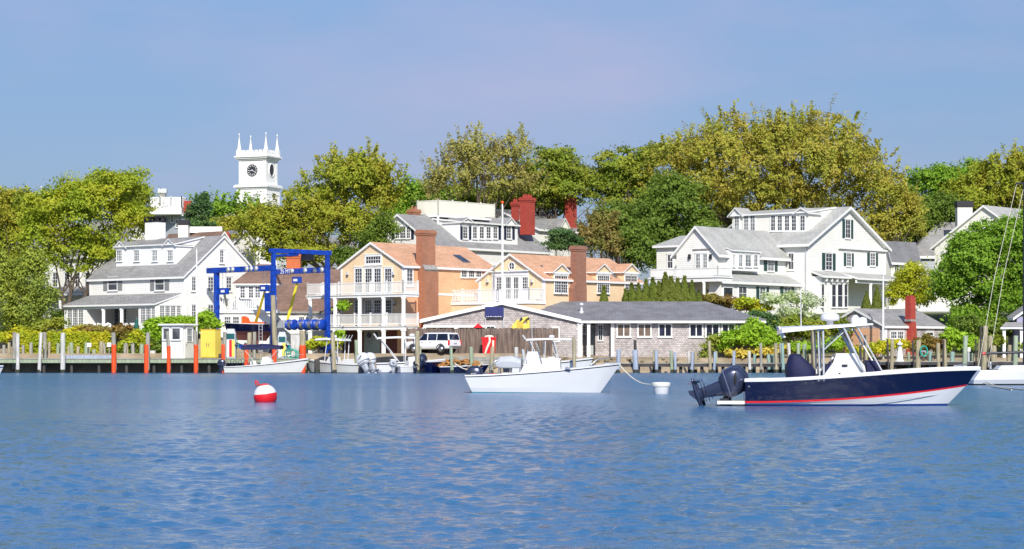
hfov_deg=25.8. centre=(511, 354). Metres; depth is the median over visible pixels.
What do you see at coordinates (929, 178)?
tree
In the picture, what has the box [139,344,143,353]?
piling
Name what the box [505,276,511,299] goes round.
french door
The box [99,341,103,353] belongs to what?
piling
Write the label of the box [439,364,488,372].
motorboat
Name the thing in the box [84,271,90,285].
window
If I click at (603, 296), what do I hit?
arborvitae
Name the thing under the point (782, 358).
piling
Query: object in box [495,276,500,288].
window
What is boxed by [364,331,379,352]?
door
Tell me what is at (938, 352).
piling
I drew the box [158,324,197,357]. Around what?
dock hut
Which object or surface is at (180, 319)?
hedge
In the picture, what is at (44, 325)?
bush
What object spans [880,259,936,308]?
tree
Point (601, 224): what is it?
tree
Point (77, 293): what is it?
clapboard house
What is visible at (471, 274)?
window
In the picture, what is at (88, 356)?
gangway
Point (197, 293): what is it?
flagpole
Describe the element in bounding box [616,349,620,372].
piling
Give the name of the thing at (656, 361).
piling
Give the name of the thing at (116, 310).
door
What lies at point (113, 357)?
piling
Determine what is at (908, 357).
piling
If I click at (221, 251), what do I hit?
window
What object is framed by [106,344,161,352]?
hedge
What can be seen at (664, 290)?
arborvitae
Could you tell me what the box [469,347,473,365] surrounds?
piling
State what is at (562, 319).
boathouse
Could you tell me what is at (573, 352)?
piling
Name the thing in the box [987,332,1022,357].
bush
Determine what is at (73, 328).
bush
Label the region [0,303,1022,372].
ground
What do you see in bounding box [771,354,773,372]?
piling
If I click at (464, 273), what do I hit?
window
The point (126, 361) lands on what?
dock
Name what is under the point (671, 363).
piling
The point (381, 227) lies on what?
tree
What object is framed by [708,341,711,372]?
piling
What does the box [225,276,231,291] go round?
window
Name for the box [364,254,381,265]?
window
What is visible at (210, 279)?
window
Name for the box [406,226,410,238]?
window
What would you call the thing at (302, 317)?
window
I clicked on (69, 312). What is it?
window
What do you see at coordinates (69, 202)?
tree
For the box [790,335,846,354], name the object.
bush
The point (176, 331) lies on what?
window
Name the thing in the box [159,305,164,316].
window
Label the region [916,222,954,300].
clapboard house
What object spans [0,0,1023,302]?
sky
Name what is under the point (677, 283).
arborvitae
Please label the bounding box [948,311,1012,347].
bush
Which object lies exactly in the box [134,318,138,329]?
patio umbrella
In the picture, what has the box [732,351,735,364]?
piling
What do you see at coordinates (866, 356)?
piling
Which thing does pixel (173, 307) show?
window
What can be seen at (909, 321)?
shingled cottage
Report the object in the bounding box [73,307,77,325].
window
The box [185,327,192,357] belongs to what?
door
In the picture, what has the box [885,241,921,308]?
clapboard house
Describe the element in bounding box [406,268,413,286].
window
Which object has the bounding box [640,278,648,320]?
arborvitae
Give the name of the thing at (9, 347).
piling
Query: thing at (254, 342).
piling
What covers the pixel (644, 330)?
window
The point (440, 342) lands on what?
parked car
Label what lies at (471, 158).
tree
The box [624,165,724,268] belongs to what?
tree
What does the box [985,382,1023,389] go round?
mooring line
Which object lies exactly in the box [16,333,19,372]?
piling
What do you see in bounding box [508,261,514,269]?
round window
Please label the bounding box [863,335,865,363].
piling
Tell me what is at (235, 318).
window
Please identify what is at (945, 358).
piling
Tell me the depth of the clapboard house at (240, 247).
263.82 m
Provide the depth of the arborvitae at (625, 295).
228.30 m
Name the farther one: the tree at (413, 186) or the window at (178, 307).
the tree at (413, 186)
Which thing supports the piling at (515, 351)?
in the water
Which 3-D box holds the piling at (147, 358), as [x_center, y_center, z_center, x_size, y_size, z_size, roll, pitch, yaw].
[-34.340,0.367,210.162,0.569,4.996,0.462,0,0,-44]
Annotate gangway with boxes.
[66,355,110,357]
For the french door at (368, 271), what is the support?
in the shingled house at (391, 289)
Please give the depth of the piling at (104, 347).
214.27 m
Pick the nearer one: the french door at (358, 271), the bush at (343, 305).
the bush at (343, 305)
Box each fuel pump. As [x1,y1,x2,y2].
[226,329,238,357]
[278,332,289,357]
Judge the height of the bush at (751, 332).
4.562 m
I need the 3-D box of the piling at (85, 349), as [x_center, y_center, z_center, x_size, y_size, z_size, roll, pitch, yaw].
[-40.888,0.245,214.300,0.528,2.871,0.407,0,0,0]
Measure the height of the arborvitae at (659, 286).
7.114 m
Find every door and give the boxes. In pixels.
[114,309,118,325]
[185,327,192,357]
[354,266,363,293]
[364,266,373,293]
[364,298,372,313]
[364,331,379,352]
[373,266,382,293]
[373,298,381,313]
[384,266,392,293]
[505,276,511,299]
[513,276,519,299]
[590,326,594,354]
[695,252,701,267]
[702,252,707,268]
[835,328,878,355]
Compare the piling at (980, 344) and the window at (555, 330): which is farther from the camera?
the window at (555, 330)
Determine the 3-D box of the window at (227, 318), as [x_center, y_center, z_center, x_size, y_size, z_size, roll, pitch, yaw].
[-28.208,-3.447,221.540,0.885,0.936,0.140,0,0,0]
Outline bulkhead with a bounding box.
[442,357,523,369]
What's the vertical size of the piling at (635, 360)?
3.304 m
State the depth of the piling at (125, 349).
214.14 m
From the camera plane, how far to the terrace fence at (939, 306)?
245.97 m
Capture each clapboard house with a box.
[28,220,144,318]
[61,216,251,333]
[149,188,191,236]
[166,220,233,244]
[228,230,257,265]
[303,236,357,268]
[388,194,581,265]
[648,206,898,314]
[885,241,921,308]
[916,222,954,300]
[930,201,1021,306]
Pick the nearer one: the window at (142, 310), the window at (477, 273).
the window at (142, 310)
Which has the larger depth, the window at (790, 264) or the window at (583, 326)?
the window at (790, 264)
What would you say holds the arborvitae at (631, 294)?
on the ground
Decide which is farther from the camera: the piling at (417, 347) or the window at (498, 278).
the window at (498, 278)
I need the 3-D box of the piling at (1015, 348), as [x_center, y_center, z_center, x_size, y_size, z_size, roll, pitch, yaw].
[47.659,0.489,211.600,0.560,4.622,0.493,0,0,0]
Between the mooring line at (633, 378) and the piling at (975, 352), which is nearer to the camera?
the mooring line at (633, 378)
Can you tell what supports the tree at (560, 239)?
on the ground
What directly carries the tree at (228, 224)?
on the ground
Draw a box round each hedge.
[19,329,64,352]
[58,330,117,352]
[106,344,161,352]
[155,314,199,335]
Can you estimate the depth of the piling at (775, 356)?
211.25 m
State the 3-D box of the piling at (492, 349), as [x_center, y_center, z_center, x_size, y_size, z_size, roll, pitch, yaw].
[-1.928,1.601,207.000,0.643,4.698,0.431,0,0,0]
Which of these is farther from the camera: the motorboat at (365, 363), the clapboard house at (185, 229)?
the clapboard house at (185, 229)
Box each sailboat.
[224,316,277,350]
[968,182,1023,384]
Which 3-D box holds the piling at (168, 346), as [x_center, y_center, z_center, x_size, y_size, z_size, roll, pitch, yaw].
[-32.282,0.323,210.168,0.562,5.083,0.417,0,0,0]
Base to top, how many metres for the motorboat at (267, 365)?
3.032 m
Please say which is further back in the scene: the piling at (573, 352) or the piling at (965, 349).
the piling at (965, 349)
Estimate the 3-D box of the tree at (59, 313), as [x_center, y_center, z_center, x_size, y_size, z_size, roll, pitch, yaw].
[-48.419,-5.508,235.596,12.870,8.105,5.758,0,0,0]
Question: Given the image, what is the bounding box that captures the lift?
[206,248,331,352]
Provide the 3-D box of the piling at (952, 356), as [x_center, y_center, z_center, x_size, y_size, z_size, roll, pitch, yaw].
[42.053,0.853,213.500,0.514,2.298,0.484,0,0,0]
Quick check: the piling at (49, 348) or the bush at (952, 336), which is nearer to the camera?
the piling at (49, 348)
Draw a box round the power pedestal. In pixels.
[967,347,970,360]
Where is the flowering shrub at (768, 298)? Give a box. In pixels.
[759,286,825,341]
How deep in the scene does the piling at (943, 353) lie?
211.12 m
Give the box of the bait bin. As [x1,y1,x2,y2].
[481,335,496,352]
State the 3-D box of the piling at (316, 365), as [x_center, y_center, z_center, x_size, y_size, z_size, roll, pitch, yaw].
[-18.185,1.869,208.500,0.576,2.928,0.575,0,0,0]
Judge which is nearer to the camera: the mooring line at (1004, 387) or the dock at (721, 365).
the mooring line at (1004, 387)
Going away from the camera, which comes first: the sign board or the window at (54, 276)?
the sign board
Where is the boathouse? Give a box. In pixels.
[420,301,765,356]
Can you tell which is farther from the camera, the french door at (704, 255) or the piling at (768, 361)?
the french door at (704, 255)
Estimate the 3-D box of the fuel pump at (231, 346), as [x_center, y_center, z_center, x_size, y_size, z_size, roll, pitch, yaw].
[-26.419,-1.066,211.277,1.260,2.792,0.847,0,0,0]
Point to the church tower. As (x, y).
(258, 171)
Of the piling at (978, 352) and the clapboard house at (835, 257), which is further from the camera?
the clapboard house at (835, 257)
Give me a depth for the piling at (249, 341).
210.69 m
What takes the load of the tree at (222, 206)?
on the ground
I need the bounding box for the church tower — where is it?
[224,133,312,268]
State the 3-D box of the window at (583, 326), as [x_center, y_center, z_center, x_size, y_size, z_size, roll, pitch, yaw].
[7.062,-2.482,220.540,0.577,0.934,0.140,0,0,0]
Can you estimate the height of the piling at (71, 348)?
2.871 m
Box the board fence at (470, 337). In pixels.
[406,328,551,355]
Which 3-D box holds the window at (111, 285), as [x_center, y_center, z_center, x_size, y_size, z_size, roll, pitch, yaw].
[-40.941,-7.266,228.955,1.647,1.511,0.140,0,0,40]
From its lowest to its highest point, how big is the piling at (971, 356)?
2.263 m
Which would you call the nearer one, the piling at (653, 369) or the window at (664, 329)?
the piling at (653, 369)
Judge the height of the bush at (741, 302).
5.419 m
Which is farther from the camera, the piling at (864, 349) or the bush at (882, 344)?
the bush at (882, 344)
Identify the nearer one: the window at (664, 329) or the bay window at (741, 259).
the window at (664, 329)
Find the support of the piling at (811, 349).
in the water
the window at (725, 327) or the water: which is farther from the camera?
the window at (725, 327)
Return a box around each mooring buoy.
[253,380,276,401]
[652,382,669,393]
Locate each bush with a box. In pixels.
[0,324,39,344]
[18,316,70,332]
[62,323,83,331]
[77,322,112,331]
[109,322,137,341]
[116,327,153,350]
[139,316,164,341]
[150,338,161,351]
[194,307,224,332]
[306,335,344,352]
[331,299,352,352]
[698,333,721,357]
[701,293,752,311]
[714,314,782,357]
[719,344,802,358]
[731,295,774,320]
[745,309,780,332]
[771,313,854,353]
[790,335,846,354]
[845,342,886,358]
[868,337,911,353]
[908,333,946,360]
[935,326,979,353]
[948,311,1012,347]
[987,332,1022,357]
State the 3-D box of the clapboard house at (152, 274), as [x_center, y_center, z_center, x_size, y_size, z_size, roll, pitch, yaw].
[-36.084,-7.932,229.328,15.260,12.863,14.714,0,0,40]
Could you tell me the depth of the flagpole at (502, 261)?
218.53 m
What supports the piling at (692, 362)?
in the water
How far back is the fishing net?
206.72 m
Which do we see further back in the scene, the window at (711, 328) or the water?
the window at (711, 328)
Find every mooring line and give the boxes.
[619,364,651,384]
[983,382,1011,389]
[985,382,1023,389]
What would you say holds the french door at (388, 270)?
in the shingled house at (391, 289)
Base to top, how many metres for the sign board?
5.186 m
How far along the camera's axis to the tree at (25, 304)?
225.01 m
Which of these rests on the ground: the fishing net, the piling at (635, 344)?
the piling at (635, 344)
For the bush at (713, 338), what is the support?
on the ground
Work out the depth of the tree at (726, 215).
280.10 m
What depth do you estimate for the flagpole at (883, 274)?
216.13 m
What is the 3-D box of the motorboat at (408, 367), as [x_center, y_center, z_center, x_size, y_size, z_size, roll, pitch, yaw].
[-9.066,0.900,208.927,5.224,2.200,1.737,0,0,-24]
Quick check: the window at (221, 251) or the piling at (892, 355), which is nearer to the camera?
the piling at (892, 355)
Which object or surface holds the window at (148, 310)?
in the clapboard house at (152, 274)
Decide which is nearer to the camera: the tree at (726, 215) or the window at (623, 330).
the window at (623, 330)
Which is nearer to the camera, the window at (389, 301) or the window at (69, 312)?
the window at (389, 301)
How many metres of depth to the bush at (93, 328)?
215.86 m
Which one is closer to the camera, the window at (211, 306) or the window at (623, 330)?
the window at (623, 330)
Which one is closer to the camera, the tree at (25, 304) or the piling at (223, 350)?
the piling at (223, 350)
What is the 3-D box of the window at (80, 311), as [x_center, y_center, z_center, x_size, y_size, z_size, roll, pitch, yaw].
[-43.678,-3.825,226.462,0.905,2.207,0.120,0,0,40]
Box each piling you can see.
[7,342,10,352]
[12,332,15,370]
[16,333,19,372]
[29,342,32,353]
[37,333,42,372]
[43,332,46,369]
[47,342,50,353]
[56,343,59,352]
[60,333,64,372]
[69,342,73,353]
[84,342,87,353]
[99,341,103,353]
[103,343,105,352]
[111,333,116,372]
[123,343,126,353]
[131,343,134,353]
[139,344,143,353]
[144,332,149,372]
[166,331,170,372]
[193,331,198,372]
[221,332,226,372]
[244,333,251,365]
[252,332,255,357]
[271,295,276,344]
[272,340,277,362]
[299,331,306,372]
[314,359,319,372]
[330,333,336,372]
[354,340,357,362]
[415,331,419,372]
[449,347,453,372]
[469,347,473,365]
[489,347,494,372]
[514,347,517,357]
[572,337,575,366]
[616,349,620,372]
[632,350,638,372]
[633,340,636,349]
[652,350,654,372]
[655,351,657,372]
[669,351,673,372]
[674,352,676,372]
[687,351,689,372]
[690,352,693,372]
[693,351,696,372]
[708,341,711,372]
[712,352,715,372]
[715,351,717,372]
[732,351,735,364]
[748,351,751,372]
[752,354,755,372]
[759,343,762,372]
[767,354,770,372]
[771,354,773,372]
[774,343,777,372]
[779,343,781,372]
[781,343,784,372]
[787,343,790,355]
[796,343,799,353]
[803,344,806,359]
[807,355,810,362]
[810,332,812,366]
[811,331,817,372]
[859,336,861,360]
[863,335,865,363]
[863,335,867,359]
[887,339,889,369]
[890,339,893,369]
[907,352,910,367]
[912,341,914,367]
[915,340,920,367]
[928,352,931,366]
[936,343,940,366]
[942,340,944,366]
[943,339,946,366]
[950,352,954,366]
[962,336,967,365]
[969,353,973,365]
[975,339,976,365]
[977,339,979,365]
[979,326,981,366]
[981,326,987,369]
[987,336,991,369]
[990,346,997,369]
[1006,345,1012,369]
[1013,336,1017,364]
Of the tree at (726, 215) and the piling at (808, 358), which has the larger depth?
the tree at (726, 215)
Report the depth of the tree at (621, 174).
282.75 m
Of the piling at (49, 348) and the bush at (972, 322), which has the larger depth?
the bush at (972, 322)
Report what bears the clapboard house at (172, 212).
on the ground
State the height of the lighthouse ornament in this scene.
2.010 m
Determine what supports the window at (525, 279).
in the shingled house at (538, 282)
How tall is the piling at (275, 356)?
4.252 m
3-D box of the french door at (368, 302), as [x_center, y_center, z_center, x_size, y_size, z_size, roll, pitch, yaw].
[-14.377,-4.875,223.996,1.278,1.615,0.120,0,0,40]
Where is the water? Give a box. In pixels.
[0,373,1023,548]
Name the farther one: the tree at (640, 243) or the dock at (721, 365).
the tree at (640, 243)
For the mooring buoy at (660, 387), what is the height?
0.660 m
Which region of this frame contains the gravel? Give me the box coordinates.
[484,357,699,372]
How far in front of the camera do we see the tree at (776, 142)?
262.56 m
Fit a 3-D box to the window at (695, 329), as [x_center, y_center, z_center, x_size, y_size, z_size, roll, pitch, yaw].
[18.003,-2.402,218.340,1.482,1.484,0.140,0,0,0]
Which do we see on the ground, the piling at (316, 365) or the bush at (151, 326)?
the bush at (151, 326)
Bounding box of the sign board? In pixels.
[485,307,503,335]
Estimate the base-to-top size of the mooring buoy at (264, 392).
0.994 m
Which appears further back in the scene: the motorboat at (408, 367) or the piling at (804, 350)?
the piling at (804, 350)
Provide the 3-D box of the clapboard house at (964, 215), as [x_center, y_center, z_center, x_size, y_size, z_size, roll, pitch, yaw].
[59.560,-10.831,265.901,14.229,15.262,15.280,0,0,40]
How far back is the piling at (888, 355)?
211.12 m
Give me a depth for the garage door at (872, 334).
221.05 m
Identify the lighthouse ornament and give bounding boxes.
[896,341,903,360]
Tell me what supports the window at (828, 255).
in the clapboard house at (835, 257)
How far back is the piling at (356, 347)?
212.86 m
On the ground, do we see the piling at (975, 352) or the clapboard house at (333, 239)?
the clapboard house at (333, 239)
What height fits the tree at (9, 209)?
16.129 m
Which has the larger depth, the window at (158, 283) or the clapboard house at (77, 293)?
the clapboard house at (77, 293)
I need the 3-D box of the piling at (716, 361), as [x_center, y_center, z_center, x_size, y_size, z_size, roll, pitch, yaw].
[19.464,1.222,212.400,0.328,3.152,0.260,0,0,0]
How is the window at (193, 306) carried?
in the clapboard house at (152, 274)
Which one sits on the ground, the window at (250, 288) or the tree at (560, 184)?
the tree at (560, 184)
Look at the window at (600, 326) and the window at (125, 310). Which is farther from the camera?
the window at (125, 310)
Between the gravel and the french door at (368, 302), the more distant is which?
the french door at (368, 302)
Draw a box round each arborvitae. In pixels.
[596,285,613,320]
[617,288,627,320]
[625,282,638,320]
[635,282,643,320]
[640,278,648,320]
[647,276,659,320]
[656,280,661,300]
[659,271,674,320]
[667,275,680,320]
[674,277,682,320]
[681,275,691,320]
[689,279,696,320]
[696,289,706,320]
[861,291,871,308]
[871,286,881,308]
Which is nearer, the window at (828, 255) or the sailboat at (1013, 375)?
the sailboat at (1013, 375)
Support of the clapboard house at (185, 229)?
on the ground
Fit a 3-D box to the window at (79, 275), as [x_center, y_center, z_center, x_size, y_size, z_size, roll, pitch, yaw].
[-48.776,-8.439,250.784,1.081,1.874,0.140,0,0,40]
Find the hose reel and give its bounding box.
[920,346,927,356]
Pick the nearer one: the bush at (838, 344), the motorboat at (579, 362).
the motorboat at (579, 362)
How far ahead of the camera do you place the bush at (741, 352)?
216.29 m
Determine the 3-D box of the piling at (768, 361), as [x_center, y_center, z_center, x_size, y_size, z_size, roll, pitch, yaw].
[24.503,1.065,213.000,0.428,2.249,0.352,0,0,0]
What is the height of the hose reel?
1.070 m
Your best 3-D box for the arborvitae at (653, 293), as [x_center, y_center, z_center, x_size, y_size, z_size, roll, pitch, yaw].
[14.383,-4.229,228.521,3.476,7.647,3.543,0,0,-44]
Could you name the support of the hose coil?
on the dock at (126, 361)
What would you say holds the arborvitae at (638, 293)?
on the ground
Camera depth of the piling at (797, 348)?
213.05 m
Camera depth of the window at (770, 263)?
241.15 m
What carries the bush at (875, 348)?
on the ground
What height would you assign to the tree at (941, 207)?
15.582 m
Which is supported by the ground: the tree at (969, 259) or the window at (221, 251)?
the tree at (969, 259)
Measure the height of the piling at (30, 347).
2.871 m
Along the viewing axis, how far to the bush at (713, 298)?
230.18 m
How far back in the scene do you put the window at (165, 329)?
212.53 m
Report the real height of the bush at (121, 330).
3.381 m
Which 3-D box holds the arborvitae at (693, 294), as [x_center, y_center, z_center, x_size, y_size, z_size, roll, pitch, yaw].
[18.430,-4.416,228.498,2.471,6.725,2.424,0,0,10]
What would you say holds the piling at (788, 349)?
on the ground
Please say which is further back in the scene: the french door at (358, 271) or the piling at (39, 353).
the french door at (358, 271)
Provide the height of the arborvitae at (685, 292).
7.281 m
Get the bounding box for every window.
[52,271,58,286]
[64,271,69,286]
[67,307,72,327]
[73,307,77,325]
[74,271,80,285]
[78,307,83,324]
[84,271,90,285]
[107,276,117,290]
[124,309,126,322]
[140,306,145,321]
[146,306,150,319]
[151,306,154,317]
[154,279,164,291]
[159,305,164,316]
[162,327,169,340]
[165,305,170,315]
[170,215,173,222]
[170,305,175,316]
[171,327,180,340]
[176,305,181,315]
[190,276,195,291]
[191,304,195,315]
[207,276,213,291]
[207,304,213,311]
[219,249,223,263]
[223,315,231,324]
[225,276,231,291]
[231,315,239,322]
[239,285,245,298]
[247,285,253,298]
[254,285,260,298]
[269,163,274,176]
[298,315,304,319]
[354,298,363,313]
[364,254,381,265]
[386,298,392,313]
[399,225,405,238]
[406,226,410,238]
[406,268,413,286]
[461,270,467,277]
[468,271,474,277]
[475,271,481,277]
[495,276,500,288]
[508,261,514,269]
[521,276,528,289]
[551,327,559,341]
[582,325,585,333]
[598,324,602,340]
[616,323,631,337]
[637,323,651,337]
[658,323,672,337]
[666,253,673,268]
[689,323,703,337]
[705,323,719,337]
[721,323,735,331]
[726,247,761,271]
[767,260,774,271]
[787,252,794,270]
[811,270,853,313]
[825,252,832,270]
[845,218,850,238]
[846,252,851,266]
[869,252,875,266]
[890,330,896,338]
[897,330,904,339]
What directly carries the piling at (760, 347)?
in the water
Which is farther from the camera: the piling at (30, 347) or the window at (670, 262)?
the window at (670, 262)
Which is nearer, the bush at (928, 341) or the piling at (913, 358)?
the piling at (913, 358)
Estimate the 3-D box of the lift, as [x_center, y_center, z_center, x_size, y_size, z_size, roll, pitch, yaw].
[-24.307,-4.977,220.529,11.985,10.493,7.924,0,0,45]
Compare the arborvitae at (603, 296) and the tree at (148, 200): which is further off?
the tree at (148, 200)
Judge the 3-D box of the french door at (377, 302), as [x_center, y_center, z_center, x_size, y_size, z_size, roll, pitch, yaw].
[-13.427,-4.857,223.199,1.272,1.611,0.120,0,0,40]
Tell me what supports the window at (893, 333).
in the shingled cottage
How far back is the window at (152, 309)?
219.39 m
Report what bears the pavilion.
on the ground
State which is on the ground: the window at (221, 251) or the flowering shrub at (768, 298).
the flowering shrub at (768, 298)
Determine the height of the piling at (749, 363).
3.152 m
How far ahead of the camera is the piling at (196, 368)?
210.01 m
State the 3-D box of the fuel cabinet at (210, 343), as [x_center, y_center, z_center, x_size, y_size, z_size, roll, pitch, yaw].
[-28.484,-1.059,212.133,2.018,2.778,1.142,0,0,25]
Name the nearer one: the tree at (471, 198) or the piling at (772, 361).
the piling at (772, 361)
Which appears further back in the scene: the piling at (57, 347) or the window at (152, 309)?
the window at (152, 309)
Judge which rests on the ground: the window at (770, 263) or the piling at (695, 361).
the piling at (695, 361)
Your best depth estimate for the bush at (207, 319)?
217.00 m
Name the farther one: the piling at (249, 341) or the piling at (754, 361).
the piling at (754, 361)
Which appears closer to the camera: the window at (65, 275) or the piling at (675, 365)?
the piling at (675, 365)
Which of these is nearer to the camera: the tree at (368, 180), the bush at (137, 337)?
the bush at (137, 337)
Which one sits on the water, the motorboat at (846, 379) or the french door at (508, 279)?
the motorboat at (846, 379)
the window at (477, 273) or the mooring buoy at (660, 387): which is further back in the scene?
the window at (477, 273)
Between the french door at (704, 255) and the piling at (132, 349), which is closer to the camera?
the piling at (132, 349)
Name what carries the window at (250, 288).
in the shingled house at (249, 294)
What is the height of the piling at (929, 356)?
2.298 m
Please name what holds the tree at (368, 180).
on the ground
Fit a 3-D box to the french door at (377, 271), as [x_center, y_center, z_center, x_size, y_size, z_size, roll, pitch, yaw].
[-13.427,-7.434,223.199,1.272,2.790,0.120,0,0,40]
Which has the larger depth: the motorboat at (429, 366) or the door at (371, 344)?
the door at (371, 344)
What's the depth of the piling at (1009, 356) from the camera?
212.16 m
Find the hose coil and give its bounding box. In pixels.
[284,348,298,357]
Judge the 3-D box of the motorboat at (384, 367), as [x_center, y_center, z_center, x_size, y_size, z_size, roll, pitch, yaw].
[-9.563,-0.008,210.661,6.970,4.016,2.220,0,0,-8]
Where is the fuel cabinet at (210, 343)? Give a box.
[200,329,221,357]
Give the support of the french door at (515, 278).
in the shingled house at (538, 282)
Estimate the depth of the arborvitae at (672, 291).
227.97 m
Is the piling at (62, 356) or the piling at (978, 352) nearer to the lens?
the piling at (62, 356)
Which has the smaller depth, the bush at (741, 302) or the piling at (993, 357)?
the piling at (993, 357)
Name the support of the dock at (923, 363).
in the water
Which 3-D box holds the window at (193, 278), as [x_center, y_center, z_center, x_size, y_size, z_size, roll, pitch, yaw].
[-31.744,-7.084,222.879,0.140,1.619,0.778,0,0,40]
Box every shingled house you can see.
[220,254,340,352]
[305,230,492,352]
[451,246,643,320]
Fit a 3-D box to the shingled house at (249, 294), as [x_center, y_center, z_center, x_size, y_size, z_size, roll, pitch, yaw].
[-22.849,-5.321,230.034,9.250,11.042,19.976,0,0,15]
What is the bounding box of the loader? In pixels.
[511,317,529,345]
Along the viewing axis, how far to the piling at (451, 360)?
206.37 m
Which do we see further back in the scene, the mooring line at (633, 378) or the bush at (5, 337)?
the bush at (5, 337)
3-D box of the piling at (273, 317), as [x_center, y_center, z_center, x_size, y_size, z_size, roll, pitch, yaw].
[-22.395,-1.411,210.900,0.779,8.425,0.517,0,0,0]
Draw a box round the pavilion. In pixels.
[1000,306,1022,357]
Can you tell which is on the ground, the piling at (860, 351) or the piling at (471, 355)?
the piling at (860, 351)
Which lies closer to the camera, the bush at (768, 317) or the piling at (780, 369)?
the piling at (780, 369)
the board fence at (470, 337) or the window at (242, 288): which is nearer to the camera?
the board fence at (470, 337)
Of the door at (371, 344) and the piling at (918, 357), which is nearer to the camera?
the piling at (918, 357)
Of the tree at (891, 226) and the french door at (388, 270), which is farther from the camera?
the tree at (891, 226)
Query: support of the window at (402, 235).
in the clapboard house at (475, 228)
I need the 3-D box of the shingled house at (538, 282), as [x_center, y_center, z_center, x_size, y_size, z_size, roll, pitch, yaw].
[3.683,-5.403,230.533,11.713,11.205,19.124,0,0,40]
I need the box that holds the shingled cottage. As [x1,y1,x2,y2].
[828,295,946,355]
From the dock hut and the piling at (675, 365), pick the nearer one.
the piling at (675, 365)
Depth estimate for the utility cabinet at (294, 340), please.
211.97 m
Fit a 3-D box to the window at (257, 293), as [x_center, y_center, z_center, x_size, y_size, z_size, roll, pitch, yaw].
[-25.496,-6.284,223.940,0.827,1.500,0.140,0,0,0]
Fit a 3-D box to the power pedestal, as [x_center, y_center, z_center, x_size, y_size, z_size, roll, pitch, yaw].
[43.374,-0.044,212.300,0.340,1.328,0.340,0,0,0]
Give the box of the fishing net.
[438,358,482,369]
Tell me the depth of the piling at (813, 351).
210.43 m
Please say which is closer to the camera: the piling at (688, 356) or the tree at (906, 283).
the piling at (688, 356)
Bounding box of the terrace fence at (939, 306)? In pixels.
[917,301,952,311]
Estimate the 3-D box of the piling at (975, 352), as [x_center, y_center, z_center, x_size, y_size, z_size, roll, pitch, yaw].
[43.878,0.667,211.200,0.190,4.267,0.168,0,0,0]
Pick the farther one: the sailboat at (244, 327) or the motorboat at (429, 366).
the sailboat at (244, 327)
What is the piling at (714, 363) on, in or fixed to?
in the water
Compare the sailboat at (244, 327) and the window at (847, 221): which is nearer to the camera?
the sailboat at (244, 327)
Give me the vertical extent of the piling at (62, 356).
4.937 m
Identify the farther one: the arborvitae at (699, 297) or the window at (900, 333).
the arborvitae at (699, 297)
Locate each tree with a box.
[0,182,51,250]
[0,185,47,278]
[0,236,64,329]
[0,266,98,332]
[7,164,162,311]
[81,168,163,224]
[179,192,223,230]
[185,185,267,218]
[209,206,281,256]
[230,136,417,268]
[317,209,403,267]
[375,174,456,215]
[415,120,549,217]
[438,178,583,215]
[500,143,606,218]
[535,226,587,255]
[570,196,627,258]
[572,139,670,209]
[586,194,665,275]
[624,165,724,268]
[638,93,914,227]
[675,195,779,237]
[856,173,929,241]
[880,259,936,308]
[888,189,968,242]
[895,156,989,214]
[923,207,1022,335]
[936,138,1023,211]
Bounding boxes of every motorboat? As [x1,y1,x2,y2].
[216,344,308,372]
[307,335,380,372]
[374,333,444,372]
[389,353,428,372]
[413,354,444,372]
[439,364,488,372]
[465,342,620,392]
[503,335,592,372]
[687,282,980,405]
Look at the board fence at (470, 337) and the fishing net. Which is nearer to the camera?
the fishing net
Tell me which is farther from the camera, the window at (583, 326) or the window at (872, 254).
the window at (872, 254)
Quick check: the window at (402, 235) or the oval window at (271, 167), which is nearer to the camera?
the window at (402, 235)
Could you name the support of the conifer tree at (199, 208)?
on the ground
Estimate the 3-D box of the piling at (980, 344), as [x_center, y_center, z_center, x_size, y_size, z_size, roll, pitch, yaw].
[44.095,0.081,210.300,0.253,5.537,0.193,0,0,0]
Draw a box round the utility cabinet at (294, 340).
[290,333,299,357]
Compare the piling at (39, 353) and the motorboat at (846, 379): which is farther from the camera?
the piling at (39, 353)
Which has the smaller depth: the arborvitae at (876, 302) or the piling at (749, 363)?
the piling at (749, 363)
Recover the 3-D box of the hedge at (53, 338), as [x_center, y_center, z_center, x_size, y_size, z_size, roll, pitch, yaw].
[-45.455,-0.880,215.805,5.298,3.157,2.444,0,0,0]
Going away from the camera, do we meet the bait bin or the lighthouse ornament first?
the lighthouse ornament
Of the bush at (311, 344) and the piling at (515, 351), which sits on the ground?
the bush at (311, 344)
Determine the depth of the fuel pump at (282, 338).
211.00 m
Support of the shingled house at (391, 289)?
on the ground
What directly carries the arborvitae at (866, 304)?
on the ground
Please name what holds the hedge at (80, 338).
on the ground
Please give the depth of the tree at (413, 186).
288.81 m
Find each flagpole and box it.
[196,249,197,343]
[501,201,503,301]
[882,273,884,358]
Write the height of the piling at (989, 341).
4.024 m
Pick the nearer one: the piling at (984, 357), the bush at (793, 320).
the piling at (984, 357)
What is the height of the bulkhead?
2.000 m
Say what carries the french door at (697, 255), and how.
in the clapboard house at (835, 257)
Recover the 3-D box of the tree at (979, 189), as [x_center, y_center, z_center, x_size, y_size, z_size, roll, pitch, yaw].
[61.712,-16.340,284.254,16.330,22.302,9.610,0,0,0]
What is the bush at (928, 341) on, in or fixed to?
on the ground
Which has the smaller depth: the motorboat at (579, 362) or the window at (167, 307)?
the motorboat at (579, 362)
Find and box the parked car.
[406,331,461,352]
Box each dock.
[0,358,310,372]
[620,363,827,372]
[829,361,1022,369]
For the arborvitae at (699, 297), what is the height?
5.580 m
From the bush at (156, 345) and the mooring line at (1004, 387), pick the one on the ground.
the bush at (156, 345)
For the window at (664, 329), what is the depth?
218.37 m

